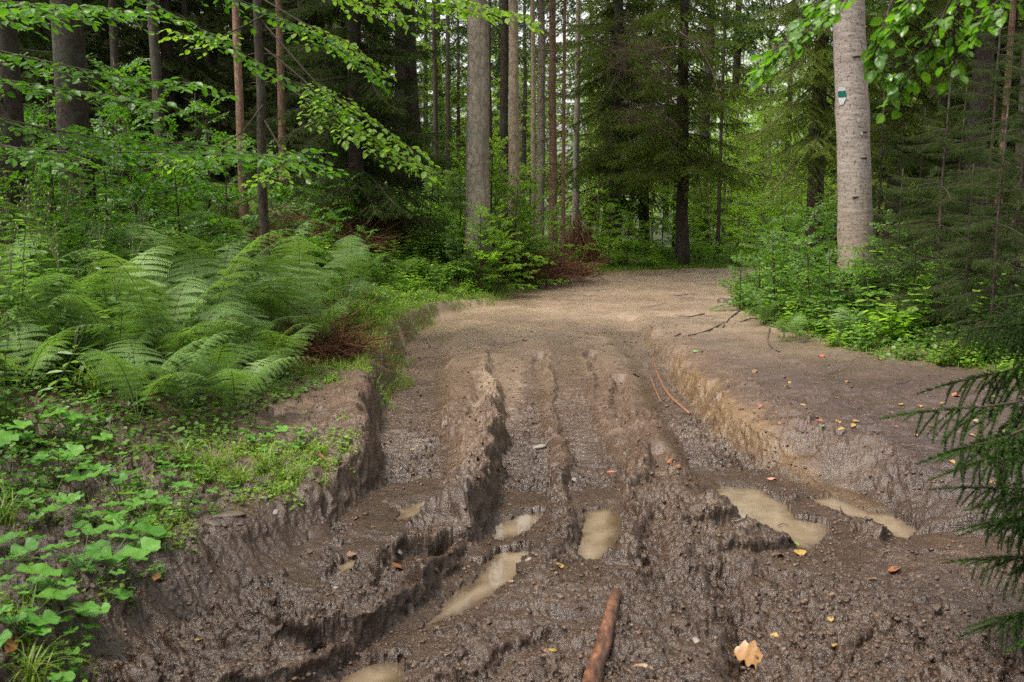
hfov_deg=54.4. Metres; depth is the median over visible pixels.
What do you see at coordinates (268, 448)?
broad leaved plant
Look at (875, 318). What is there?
nettle
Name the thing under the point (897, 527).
puddle water
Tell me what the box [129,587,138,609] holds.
seedling
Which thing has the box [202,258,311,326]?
fern
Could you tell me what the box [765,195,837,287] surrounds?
leafy shrub
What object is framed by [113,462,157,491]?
seedling
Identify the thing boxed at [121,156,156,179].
fern
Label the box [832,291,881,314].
nettle
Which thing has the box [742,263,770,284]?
nettle
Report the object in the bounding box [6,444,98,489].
broad leaved plant
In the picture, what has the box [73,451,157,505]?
broad leaved plant
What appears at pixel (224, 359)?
fern
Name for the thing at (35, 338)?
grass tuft
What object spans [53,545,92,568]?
broad leaved plant
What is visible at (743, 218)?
leafy shrub
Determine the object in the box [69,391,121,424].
broad leaved plant
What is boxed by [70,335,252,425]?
fern
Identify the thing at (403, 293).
verge weed
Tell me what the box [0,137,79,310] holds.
tall weed
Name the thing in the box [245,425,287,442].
broad leaved plant
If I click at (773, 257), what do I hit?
leafy shrub
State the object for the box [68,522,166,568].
broad leaved plant
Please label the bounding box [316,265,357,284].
verge weed
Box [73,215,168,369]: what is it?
tall weed
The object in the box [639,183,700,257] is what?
leafy shrub
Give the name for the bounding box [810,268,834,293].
nettle
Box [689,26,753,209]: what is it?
beech tree
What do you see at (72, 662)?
broad leaved plant
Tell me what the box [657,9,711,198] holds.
beech tree
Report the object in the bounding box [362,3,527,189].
spruce tree
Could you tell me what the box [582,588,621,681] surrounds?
wooden stick
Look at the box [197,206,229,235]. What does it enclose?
leafy plant
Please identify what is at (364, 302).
verge weed
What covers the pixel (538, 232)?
leafy shrub
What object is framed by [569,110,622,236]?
beech tree
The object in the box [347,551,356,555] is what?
fallen leaf
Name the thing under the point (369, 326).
verge weed
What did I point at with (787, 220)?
leafy shrub
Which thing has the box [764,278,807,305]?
nettle
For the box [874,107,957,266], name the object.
spruce tree
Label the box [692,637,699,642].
stone
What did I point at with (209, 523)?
stone
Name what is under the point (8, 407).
leafy plant
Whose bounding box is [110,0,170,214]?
spruce tree
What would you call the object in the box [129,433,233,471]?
grass tuft
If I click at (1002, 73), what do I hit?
spruce tree
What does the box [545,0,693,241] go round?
spruce tree
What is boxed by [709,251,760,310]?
leafy shrub
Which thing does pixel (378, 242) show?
brush heap
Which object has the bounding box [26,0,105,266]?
spruce tree
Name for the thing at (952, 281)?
spruce tree
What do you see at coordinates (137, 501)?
broad leaved plant
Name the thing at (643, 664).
fallen leaf
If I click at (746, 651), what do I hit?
fallen leaf
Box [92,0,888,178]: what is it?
sky
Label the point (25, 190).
tall weed
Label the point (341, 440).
seedling
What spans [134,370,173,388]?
grass tuft
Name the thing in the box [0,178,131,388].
tall weed
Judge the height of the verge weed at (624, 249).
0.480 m
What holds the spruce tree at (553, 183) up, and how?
on the ground at (242, 626)
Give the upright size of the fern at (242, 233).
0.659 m
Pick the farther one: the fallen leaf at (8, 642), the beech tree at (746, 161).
the beech tree at (746, 161)
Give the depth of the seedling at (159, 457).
5.34 m
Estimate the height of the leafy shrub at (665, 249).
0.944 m
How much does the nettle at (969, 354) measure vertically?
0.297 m
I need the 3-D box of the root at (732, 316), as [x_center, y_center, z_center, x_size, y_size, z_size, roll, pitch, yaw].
[2.710,-0.299,12.186,0.039,0.076,2.499,3,9,18]
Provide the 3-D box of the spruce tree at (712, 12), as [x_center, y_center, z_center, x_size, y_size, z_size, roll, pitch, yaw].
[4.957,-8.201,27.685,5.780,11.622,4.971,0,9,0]
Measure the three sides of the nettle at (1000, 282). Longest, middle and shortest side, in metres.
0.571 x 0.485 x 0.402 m
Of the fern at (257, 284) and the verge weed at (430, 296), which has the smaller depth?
the fern at (257, 284)
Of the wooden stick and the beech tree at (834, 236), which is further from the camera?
the beech tree at (834, 236)
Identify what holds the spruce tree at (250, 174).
on the ground at (242, 626)
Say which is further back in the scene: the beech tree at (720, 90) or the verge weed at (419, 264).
the beech tree at (720, 90)
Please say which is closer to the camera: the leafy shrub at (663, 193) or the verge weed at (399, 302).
the verge weed at (399, 302)
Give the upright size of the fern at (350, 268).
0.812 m
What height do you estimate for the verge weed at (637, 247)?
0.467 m
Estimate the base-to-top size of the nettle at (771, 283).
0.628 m
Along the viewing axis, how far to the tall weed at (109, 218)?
9.22 m
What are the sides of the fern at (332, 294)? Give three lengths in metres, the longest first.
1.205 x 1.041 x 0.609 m
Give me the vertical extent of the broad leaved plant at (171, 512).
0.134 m
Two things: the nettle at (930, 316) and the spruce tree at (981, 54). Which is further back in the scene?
the spruce tree at (981, 54)
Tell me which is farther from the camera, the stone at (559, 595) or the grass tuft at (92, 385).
the grass tuft at (92, 385)
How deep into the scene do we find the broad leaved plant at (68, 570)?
3.81 m
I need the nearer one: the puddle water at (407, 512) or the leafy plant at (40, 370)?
the puddle water at (407, 512)
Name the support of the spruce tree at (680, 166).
on the ground at (242, 626)
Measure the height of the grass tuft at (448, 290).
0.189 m
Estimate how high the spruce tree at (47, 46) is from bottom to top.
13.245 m
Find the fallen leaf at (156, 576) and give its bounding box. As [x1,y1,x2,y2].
[152,572,160,579]
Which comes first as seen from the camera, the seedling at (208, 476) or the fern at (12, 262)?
the seedling at (208, 476)
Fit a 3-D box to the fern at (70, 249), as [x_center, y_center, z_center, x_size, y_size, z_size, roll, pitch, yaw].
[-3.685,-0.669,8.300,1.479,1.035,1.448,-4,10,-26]
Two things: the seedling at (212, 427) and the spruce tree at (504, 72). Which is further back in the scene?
the spruce tree at (504, 72)
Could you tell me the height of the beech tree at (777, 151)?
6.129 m
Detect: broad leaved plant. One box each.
[0,402,82,442]
[0,420,46,456]
[0,424,85,458]
[0,430,50,484]
[0,480,55,507]
[0,489,33,521]
[0,531,46,555]
[0,548,38,574]
[0,574,75,602]
[0,591,50,639]
[0,614,43,647]
[1,563,98,625]
[2,474,79,518]
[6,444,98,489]
[15,656,74,681]
[21,397,112,447]
[26,567,74,582]
[38,529,118,586]
[41,533,147,578]
[42,495,144,531]
[42,641,89,681]
[49,456,118,481]
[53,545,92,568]
[59,606,100,654]
[62,417,107,441]
[64,509,126,538]
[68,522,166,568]
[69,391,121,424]
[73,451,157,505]
[76,587,132,617]
[85,499,155,547]
[107,484,178,524]
[123,565,165,584]
[125,475,192,510]
[131,458,187,489]
[153,524,195,542]
[159,453,215,474]
[164,487,216,515]
[206,479,246,492]
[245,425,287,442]
[258,444,297,454]
[278,424,316,442]
[295,426,335,440]
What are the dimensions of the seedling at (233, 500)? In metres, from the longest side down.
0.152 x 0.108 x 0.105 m
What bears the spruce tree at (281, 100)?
on the ground at (242, 626)
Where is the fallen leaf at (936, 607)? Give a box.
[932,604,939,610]
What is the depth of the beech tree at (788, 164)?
28.53 m
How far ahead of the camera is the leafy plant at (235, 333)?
6.96 m
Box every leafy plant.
[0,297,20,334]
[0,336,67,387]
[0,375,22,447]
[12,267,48,342]
[75,352,156,413]
[104,207,131,241]
[107,334,148,362]
[124,342,165,385]
[166,320,206,406]
[187,299,243,384]
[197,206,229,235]
[204,221,237,262]
[206,216,240,267]
[212,261,236,291]
[226,311,276,372]
[232,232,259,275]
[240,209,259,240]
[317,275,359,326]
[350,251,372,281]
[354,259,371,282]
[372,264,399,281]
[373,259,395,274]
[423,252,454,292]
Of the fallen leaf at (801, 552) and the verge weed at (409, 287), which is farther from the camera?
the verge weed at (409, 287)
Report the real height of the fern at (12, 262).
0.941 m
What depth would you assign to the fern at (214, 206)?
14.10 m
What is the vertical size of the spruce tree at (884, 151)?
2.720 m
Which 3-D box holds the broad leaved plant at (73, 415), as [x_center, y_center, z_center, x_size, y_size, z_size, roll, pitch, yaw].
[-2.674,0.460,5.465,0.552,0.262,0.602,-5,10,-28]
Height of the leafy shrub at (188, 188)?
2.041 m
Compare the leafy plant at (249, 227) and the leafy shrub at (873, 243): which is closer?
the leafy shrub at (873, 243)
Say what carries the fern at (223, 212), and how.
on the ground at (242, 626)
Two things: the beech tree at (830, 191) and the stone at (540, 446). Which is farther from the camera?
the beech tree at (830, 191)
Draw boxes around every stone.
[206,520,221,526]
[210,511,246,517]
[273,509,278,515]
[533,444,545,448]
[556,593,563,598]
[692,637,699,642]
[716,298,733,302]
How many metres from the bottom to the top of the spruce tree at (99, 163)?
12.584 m
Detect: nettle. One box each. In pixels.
[722,279,750,299]
[728,264,758,296]
[729,289,754,307]
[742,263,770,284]
[750,267,794,292]
[757,296,791,322]
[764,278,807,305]
[770,249,836,293]
[776,301,813,329]
[777,252,835,294]
[777,263,827,297]
[777,267,832,301]
[777,287,826,321]
[777,288,806,315]
[791,275,827,314]
[797,266,849,308]
[798,299,832,329]
[803,303,829,332]
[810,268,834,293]
[810,289,871,335]
[814,298,862,334]
[819,248,901,314]
[823,317,857,346]
[827,258,875,292]
[827,277,883,308]
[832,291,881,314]
[836,247,900,297]
[836,313,876,341]
[848,314,882,351]
[856,281,932,342]
[860,247,921,306]
[866,258,888,305]
[868,294,916,334]
[876,282,938,321]
[883,302,931,338]
[887,280,931,329]
[888,337,919,359]
[891,307,933,335]
[897,272,948,303]
[905,322,944,348]
[917,301,961,334]
[929,340,966,365]
[946,340,983,366]
[958,324,1006,359]
[958,329,1003,361]
[960,294,1023,333]
[972,284,1016,330]
[980,271,1023,296]
[983,263,1023,289]
[993,347,1022,377]
[998,344,1017,360]
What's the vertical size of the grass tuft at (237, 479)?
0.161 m
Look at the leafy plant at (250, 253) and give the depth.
11.65 m
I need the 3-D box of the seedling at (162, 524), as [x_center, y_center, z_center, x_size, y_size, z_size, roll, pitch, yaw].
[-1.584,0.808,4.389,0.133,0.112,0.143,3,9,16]
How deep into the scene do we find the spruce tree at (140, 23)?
33.41 m
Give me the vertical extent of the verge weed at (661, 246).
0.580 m
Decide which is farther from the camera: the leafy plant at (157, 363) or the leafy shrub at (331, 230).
the leafy shrub at (331, 230)
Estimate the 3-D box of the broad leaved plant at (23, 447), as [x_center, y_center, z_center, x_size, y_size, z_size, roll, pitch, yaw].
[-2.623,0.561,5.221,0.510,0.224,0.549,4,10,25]
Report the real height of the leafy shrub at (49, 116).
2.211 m
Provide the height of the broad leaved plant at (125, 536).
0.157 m
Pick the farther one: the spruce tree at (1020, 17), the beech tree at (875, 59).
the spruce tree at (1020, 17)
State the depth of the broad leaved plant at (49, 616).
3.56 m
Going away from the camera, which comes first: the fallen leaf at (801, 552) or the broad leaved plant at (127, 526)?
the broad leaved plant at (127, 526)
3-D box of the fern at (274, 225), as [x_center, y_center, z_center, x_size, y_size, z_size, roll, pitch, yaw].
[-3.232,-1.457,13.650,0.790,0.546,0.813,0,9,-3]
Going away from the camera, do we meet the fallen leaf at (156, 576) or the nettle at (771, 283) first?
the fallen leaf at (156, 576)
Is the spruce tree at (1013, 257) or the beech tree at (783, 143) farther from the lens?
the beech tree at (783, 143)
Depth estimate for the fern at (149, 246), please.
8.53 m
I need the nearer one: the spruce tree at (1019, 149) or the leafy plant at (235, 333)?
the leafy plant at (235, 333)
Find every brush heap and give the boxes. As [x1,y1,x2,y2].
[190,203,330,255]
[234,190,411,258]
[237,274,410,383]
[284,193,435,238]
[459,234,619,285]
[558,214,619,265]
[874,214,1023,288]
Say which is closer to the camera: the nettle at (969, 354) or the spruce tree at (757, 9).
the nettle at (969, 354)
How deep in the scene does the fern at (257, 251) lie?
12.04 m
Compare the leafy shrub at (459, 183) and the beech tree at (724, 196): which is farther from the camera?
the beech tree at (724, 196)
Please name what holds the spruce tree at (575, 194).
on the ground at (242, 626)
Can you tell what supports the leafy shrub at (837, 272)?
on the ground at (242, 626)
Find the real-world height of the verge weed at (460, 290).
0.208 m
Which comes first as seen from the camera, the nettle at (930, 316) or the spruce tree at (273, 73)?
the nettle at (930, 316)
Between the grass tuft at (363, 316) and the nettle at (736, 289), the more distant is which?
the nettle at (736, 289)
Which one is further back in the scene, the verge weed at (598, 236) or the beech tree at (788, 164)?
the beech tree at (788, 164)
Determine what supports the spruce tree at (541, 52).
on the ground at (242, 626)
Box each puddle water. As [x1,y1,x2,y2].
[335,559,366,571]
[339,662,404,681]
[397,501,424,520]
[425,551,528,625]
[492,513,542,539]
[577,507,622,559]
[716,486,831,549]
[814,496,915,537]
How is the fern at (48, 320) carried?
on the ground at (242, 626)
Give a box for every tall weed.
[0,92,41,319]
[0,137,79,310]
[0,152,92,342]
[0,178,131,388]
[0,183,50,360]
[0,221,28,386]
[21,165,122,303]
[25,101,128,273]
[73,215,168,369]
[113,201,151,303]
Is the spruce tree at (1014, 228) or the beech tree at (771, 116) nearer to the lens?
the spruce tree at (1014, 228)
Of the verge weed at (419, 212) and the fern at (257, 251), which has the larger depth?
the verge weed at (419, 212)
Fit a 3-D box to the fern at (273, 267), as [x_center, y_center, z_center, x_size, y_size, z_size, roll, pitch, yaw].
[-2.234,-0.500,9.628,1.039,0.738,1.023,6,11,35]
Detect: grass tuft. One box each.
[0,345,67,387]
[0,476,70,527]
[0,629,98,681]
[10,325,101,366]
[32,352,164,398]
[34,339,98,369]
[68,340,148,378]
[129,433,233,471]
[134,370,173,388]
[180,439,260,473]
[198,455,276,486]
[212,440,288,473]
[278,461,320,477]
[351,305,381,319]
[439,283,461,294]
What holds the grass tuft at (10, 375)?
on the ground at (242, 626)
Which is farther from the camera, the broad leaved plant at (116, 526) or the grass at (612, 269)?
the grass at (612, 269)
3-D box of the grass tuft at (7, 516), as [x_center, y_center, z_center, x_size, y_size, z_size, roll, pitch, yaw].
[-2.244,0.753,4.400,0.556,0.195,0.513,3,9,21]
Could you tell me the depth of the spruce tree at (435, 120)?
29.18 m
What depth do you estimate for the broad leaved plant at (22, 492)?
4.35 m
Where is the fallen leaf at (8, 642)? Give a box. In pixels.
[4,635,18,652]
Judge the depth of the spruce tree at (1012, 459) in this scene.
3.26 m
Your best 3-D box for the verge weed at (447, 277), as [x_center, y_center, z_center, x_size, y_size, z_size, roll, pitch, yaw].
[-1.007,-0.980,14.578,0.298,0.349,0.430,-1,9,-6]
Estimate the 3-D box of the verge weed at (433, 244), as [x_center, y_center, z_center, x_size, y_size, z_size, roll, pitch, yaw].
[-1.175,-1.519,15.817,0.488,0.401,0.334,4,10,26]
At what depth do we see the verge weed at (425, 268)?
14.32 m
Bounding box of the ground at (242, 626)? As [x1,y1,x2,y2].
[0,178,1023,681]
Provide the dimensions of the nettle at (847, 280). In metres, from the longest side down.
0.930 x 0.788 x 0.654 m
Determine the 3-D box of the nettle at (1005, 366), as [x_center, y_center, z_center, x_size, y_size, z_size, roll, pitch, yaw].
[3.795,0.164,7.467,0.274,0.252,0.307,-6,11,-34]
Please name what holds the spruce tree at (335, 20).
on the ground at (242, 626)
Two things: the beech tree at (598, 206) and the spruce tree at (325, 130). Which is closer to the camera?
the spruce tree at (325, 130)
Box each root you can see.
[649,375,660,401]
[651,354,690,414]
[678,313,704,316]
[688,322,724,335]
[722,307,744,327]
[766,328,780,351]
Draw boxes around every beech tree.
[0,0,391,183]
[148,0,543,275]
[416,12,456,169]
[416,36,466,185]
[428,43,496,188]
[451,54,530,186]
[455,34,508,179]
[492,45,558,210]
[498,47,568,188]
[519,57,584,211]
[527,22,600,201]
[559,61,630,236]
[559,69,601,229]
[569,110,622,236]
[570,88,655,228]
[602,59,692,239]
[649,71,723,240]
[656,5,728,216]
[656,113,727,242]
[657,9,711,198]
[688,73,729,218]
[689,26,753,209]
[691,144,734,247]
[693,32,784,224]
[698,103,757,245]
[710,87,757,243]
[714,60,802,245]
[716,8,775,183]
[721,120,776,246]
[723,115,777,243]
[727,98,803,245]
[730,61,803,242]
[736,31,797,233]
[745,29,791,221]
[746,0,1023,122]
[755,116,828,241]
[762,94,834,246]
[768,63,828,227]
[771,54,810,216]
[776,109,836,244]
[784,62,835,239]
[788,76,837,237]
[803,82,872,244]
[832,0,873,294]
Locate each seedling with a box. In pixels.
[19,580,34,600]
[45,580,56,597]
[71,507,86,521]
[92,568,128,600]
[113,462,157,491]
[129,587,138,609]
[135,474,150,492]
[144,514,171,531]
[146,556,165,580]
[154,450,165,464]
[159,506,186,524]
[168,445,178,464]
[179,467,195,491]
[189,429,201,446]
[189,480,199,500]
[201,416,227,434]
[201,468,215,482]
[207,445,236,463]
[207,502,223,513]
[218,466,251,486]
[220,489,246,503]
[225,438,248,450]
[240,433,257,449]
[254,462,262,475]
[268,451,280,465]
[271,462,296,479]
[294,436,305,449]
[308,471,329,484]
[335,448,342,464]
[339,437,344,448]
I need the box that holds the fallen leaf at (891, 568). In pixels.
[888,566,899,570]
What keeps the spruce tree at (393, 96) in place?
on the ground at (242, 626)
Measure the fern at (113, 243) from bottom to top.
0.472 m
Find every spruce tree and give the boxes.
[0,0,42,298]
[16,0,147,185]
[17,0,93,186]
[17,5,101,187]
[20,0,184,180]
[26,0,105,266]
[36,0,142,186]
[84,0,277,189]
[84,2,142,172]
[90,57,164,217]
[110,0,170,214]
[119,0,182,129]
[120,10,198,52]
[125,0,297,184]
[141,9,149,76]
[159,0,272,182]
[172,93,229,206]
[181,0,218,174]
[189,0,310,184]
[198,0,270,239]
[209,0,442,190]
[228,38,296,175]
[230,74,297,190]
[235,0,300,180]
[246,0,317,190]
[247,0,468,250]
[250,0,293,181]
[271,0,340,185]
[274,0,309,184]
[288,41,372,193]
[290,2,442,185]
[300,2,445,185]
[318,2,347,98]
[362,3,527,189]
[365,10,378,187]
[377,1,466,188]
[387,0,413,194]
[392,0,467,188]
[404,0,443,193]
[416,0,497,190]
[417,0,522,190]
[425,1,452,188]
[428,1,528,180]
[438,0,569,182]
[445,0,593,221]
[453,0,568,207]
[459,0,491,283]
[490,0,522,231]
[492,0,571,212]
[492,3,566,199]
[494,0,653,235]
[498,0,533,270]
[499,0,600,260]
[503,0,561,253]
[506,0,611,271]
[519,0,561,247]
[519,0,653,211]
[519,0,715,243]
[522,0,607,232]
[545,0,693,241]
[548,0,714,235]
[575,0,795,264]
[579,0,706,246]
[597,0,779,252]
[625,0,743,231]
[629,0,813,245]
[653,0,754,247]
[664,0,796,239]
[691,1,807,237]
[716,0,810,245]
[729,0,926,268]
[764,0,916,243]
[779,0,1009,251]
[789,0,914,45]
[822,90,925,266]
[824,1,1022,261]
[826,0,928,243]
[828,0,1019,246]
[840,168,935,316]
[857,61,1013,330]
[865,0,941,246]
[872,0,1023,256]
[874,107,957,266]
[878,196,1023,658]
[888,15,1023,301]
[900,163,1015,338]
[902,88,1015,285]
[907,1,1001,167]
[911,1,1023,233]
[918,105,1023,358]
[923,0,1022,255]
[928,34,1023,321]
[992,0,1020,251]
[1006,35,1023,265]
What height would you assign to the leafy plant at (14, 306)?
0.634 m
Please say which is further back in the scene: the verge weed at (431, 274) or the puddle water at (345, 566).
the verge weed at (431, 274)
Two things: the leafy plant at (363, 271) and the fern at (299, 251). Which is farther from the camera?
the leafy plant at (363, 271)
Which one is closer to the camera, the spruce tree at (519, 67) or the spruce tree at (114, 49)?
the spruce tree at (114, 49)
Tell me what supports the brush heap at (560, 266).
on the ground at (242, 626)
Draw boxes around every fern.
[0,200,159,289]
[0,221,112,312]
[0,311,116,398]
[0,312,83,445]
[2,273,137,377]
[3,269,165,351]
[7,244,196,389]
[25,268,180,360]
[29,170,58,193]
[58,248,282,392]
[63,249,154,306]
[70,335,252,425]
[85,229,321,348]
[95,288,263,389]
[102,295,247,357]
[105,230,138,261]
[115,223,267,307]
[118,330,238,417]
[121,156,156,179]
[126,213,173,244]
[128,195,216,243]
[135,227,210,272]
[140,191,169,216]
[143,228,321,351]
[151,352,313,416]
[160,341,270,403]
[169,286,305,367]
[170,202,227,242]
[171,241,206,267]
[175,206,223,222]
[186,191,238,217]
[193,211,258,261]
[195,199,220,221]
[202,211,242,234]
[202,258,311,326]
[204,237,251,267]
[212,323,319,384]
[233,204,257,216]
[233,274,346,337]
[234,323,327,380]
[239,254,327,319]
[242,236,379,323]
[242,243,316,282]
[242,246,274,265]
[252,274,317,329]
[256,214,294,233]
[268,279,373,351]
[270,219,320,255]
[274,236,324,270]
[284,272,390,319]
[291,257,375,320]
[299,235,400,294]
[317,236,381,291]
[361,251,391,278]
[372,250,427,277]
[745,293,783,324]
[765,314,817,340]
[767,315,800,336]
[802,290,843,316]
[815,306,852,337]
[832,309,878,329]
[867,300,895,321]
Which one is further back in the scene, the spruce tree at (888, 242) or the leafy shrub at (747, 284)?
the leafy shrub at (747, 284)
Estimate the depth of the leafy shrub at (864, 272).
10.40 m
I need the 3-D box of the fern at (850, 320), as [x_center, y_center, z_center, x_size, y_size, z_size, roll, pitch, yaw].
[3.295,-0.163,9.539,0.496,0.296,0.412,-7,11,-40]
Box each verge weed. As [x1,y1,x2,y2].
[270,231,331,271]
[290,203,326,223]
[305,242,336,266]
[308,232,341,250]
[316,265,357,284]
[340,313,363,332]
[345,291,374,313]
[349,314,378,331]
[352,306,383,326]
[354,298,383,314]
[360,283,390,300]
[363,282,385,297]
[366,303,390,317]
[375,234,410,265]
[377,225,410,252]
[389,231,431,256]
[389,287,414,299]
[391,294,409,306]
[393,274,422,292]
[394,279,419,292]
[396,267,417,285]
[396,280,424,292]
[403,255,437,281]
[405,200,430,226]
[406,255,425,274]
[407,286,424,300]
[409,226,444,247]
[411,193,432,217]
[415,206,454,228]
[419,274,447,290]
[420,216,443,240]
[421,266,446,284]
[422,232,449,261]
[423,287,435,297]
[425,235,449,254]
[433,264,452,285]
[442,262,468,281]
[447,284,469,294]
[458,278,476,292]
[571,245,589,259]
[592,228,607,244]
[609,252,627,264]
[618,237,633,255]
[621,242,646,253]
[644,241,667,259]
[645,256,656,267]
[690,239,701,253]
[691,242,709,259]
[707,241,723,258]
[713,248,733,259]
[725,254,741,263]
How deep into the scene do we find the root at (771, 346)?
9.69 m
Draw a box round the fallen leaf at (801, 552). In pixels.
[794,549,805,554]
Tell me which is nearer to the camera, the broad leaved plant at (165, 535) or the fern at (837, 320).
the broad leaved plant at (165, 535)
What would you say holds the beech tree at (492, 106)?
on the ground at (242, 626)
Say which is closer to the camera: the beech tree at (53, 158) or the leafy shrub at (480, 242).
the beech tree at (53, 158)
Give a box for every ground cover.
[0,182,910,513]
[0,352,385,681]
[729,265,1023,377]
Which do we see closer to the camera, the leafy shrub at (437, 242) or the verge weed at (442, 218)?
the leafy shrub at (437, 242)
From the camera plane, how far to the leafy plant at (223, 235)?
11.55 m
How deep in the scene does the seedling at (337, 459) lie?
5.37 m
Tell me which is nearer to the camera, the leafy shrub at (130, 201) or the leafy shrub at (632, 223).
the leafy shrub at (130, 201)
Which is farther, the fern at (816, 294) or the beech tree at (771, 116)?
the beech tree at (771, 116)
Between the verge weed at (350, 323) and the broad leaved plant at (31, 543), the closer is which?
the broad leaved plant at (31, 543)
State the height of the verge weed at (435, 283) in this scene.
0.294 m
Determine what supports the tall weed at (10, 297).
on the ground at (242, 626)
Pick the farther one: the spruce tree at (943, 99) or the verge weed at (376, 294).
the spruce tree at (943, 99)
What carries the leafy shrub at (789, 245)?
on the ground at (242, 626)
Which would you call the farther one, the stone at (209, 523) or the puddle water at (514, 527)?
the puddle water at (514, 527)
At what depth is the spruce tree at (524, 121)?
38.99 m
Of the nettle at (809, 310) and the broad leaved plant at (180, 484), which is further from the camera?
the nettle at (809, 310)
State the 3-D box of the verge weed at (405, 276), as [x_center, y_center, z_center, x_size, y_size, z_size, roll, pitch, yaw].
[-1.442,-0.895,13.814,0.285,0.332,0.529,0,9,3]
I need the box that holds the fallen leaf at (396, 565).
[391,562,401,568]
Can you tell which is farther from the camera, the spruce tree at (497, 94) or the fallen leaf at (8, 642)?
the spruce tree at (497, 94)
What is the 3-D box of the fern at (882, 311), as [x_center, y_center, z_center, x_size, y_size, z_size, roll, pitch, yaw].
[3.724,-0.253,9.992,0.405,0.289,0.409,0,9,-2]
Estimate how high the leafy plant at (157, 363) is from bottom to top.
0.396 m
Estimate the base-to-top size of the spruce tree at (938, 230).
2.720 m
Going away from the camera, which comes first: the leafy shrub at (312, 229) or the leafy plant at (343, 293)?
the leafy plant at (343, 293)
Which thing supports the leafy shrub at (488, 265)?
on the ground at (242, 626)
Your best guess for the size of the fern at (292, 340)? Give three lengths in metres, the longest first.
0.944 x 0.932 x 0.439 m
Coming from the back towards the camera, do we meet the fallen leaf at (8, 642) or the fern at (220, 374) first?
the fern at (220, 374)
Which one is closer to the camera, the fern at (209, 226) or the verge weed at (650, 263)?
the fern at (209, 226)
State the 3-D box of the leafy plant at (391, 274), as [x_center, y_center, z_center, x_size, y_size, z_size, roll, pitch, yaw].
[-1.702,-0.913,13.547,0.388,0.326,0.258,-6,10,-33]
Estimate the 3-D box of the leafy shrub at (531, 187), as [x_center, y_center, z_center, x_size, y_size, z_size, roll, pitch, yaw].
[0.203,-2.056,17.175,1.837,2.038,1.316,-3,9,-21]
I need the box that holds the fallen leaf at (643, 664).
[628,663,651,672]
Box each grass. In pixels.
[0,357,381,681]
[266,213,836,410]
[731,294,1020,379]
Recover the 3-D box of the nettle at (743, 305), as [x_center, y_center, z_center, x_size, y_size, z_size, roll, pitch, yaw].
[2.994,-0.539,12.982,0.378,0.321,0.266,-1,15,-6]
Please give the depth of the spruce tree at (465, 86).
53.62 m
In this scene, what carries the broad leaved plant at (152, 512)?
on the ground at (242, 626)
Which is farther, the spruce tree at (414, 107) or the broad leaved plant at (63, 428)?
the spruce tree at (414, 107)
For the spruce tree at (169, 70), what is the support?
on the ground at (242, 626)
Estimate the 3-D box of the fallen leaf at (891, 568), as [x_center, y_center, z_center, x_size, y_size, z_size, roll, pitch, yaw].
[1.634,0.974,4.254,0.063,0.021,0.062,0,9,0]
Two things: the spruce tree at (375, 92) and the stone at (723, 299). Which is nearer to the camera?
the stone at (723, 299)
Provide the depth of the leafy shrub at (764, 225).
22.85 m
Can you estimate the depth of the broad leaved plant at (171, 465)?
5.18 m
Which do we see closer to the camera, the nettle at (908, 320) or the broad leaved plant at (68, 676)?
the broad leaved plant at (68, 676)
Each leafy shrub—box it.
[0,94,79,269]
[0,146,133,280]
[5,102,116,273]
[18,27,59,203]
[20,53,117,210]
[31,174,163,294]
[39,57,194,225]
[41,105,173,267]
[90,103,212,255]
[107,197,189,292]
[110,82,239,210]
[120,133,246,254]
[156,96,255,214]
[171,129,280,249]
[220,136,307,242]
[282,202,336,270]
[285,172,353,253]
[308,207,358,271]
[315,170,383,247]
[355,225,388,279]
[404,160,456,229]
[425,147,526,253]
[429,140,490,234]
[429,208,472,261]
[433,219,491,286]
[442,202,505,293]
[447,218,497,279]
[453,139,546,262]
[462,136,552,248]
[466,220,536,293]
[468,204,539,288]
[490,170,559,277]
[499,162,567,262]
[499,203,567,286]
[516,225,552,285]
[529,204,584,266]
[581,201,626,266]
[588,179,643,248]
[607,202,658,264]
[624,220,667,266]
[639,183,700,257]
[660,179,712,245]
[660,226,691,260]
[671,190,726,246]
[708,182,740,243]
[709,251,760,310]
[720,173,782,245]
[721,188,758,252]
[728,201,831,302]
[728,236,791,311]
[733,184,786,260]
[737,224,805,317]
[742,177,805,254]
[751,220,844,317]
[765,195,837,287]
[768,232,855,327]
[774,182,828,251]
[794,241,870,328]
[799,192,837,272]
[833,240,890,320]
[837,209,929,309]
[868,239,956,319]
[912,250,983,333]
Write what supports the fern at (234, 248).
on the ground at (242, 626)
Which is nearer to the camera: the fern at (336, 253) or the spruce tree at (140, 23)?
the fern at (336, 253)
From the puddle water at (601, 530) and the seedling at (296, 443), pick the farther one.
the seedling at (296, 443)
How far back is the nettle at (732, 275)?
14.28 m
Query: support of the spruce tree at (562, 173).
on the ground at (242, 626)
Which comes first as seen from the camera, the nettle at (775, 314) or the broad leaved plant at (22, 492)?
the broad leaved plant at (22, 492)
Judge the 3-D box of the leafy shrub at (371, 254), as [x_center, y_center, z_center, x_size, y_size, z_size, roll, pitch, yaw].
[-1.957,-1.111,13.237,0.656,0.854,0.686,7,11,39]
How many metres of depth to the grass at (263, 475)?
5.19 m
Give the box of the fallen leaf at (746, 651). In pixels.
[734,640,762,667]
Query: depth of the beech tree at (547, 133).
35.10 m
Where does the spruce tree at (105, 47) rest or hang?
on the ground at (242, 626)
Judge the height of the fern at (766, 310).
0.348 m
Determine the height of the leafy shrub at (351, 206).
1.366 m
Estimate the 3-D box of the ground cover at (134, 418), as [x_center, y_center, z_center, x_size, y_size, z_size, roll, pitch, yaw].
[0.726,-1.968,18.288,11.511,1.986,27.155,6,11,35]

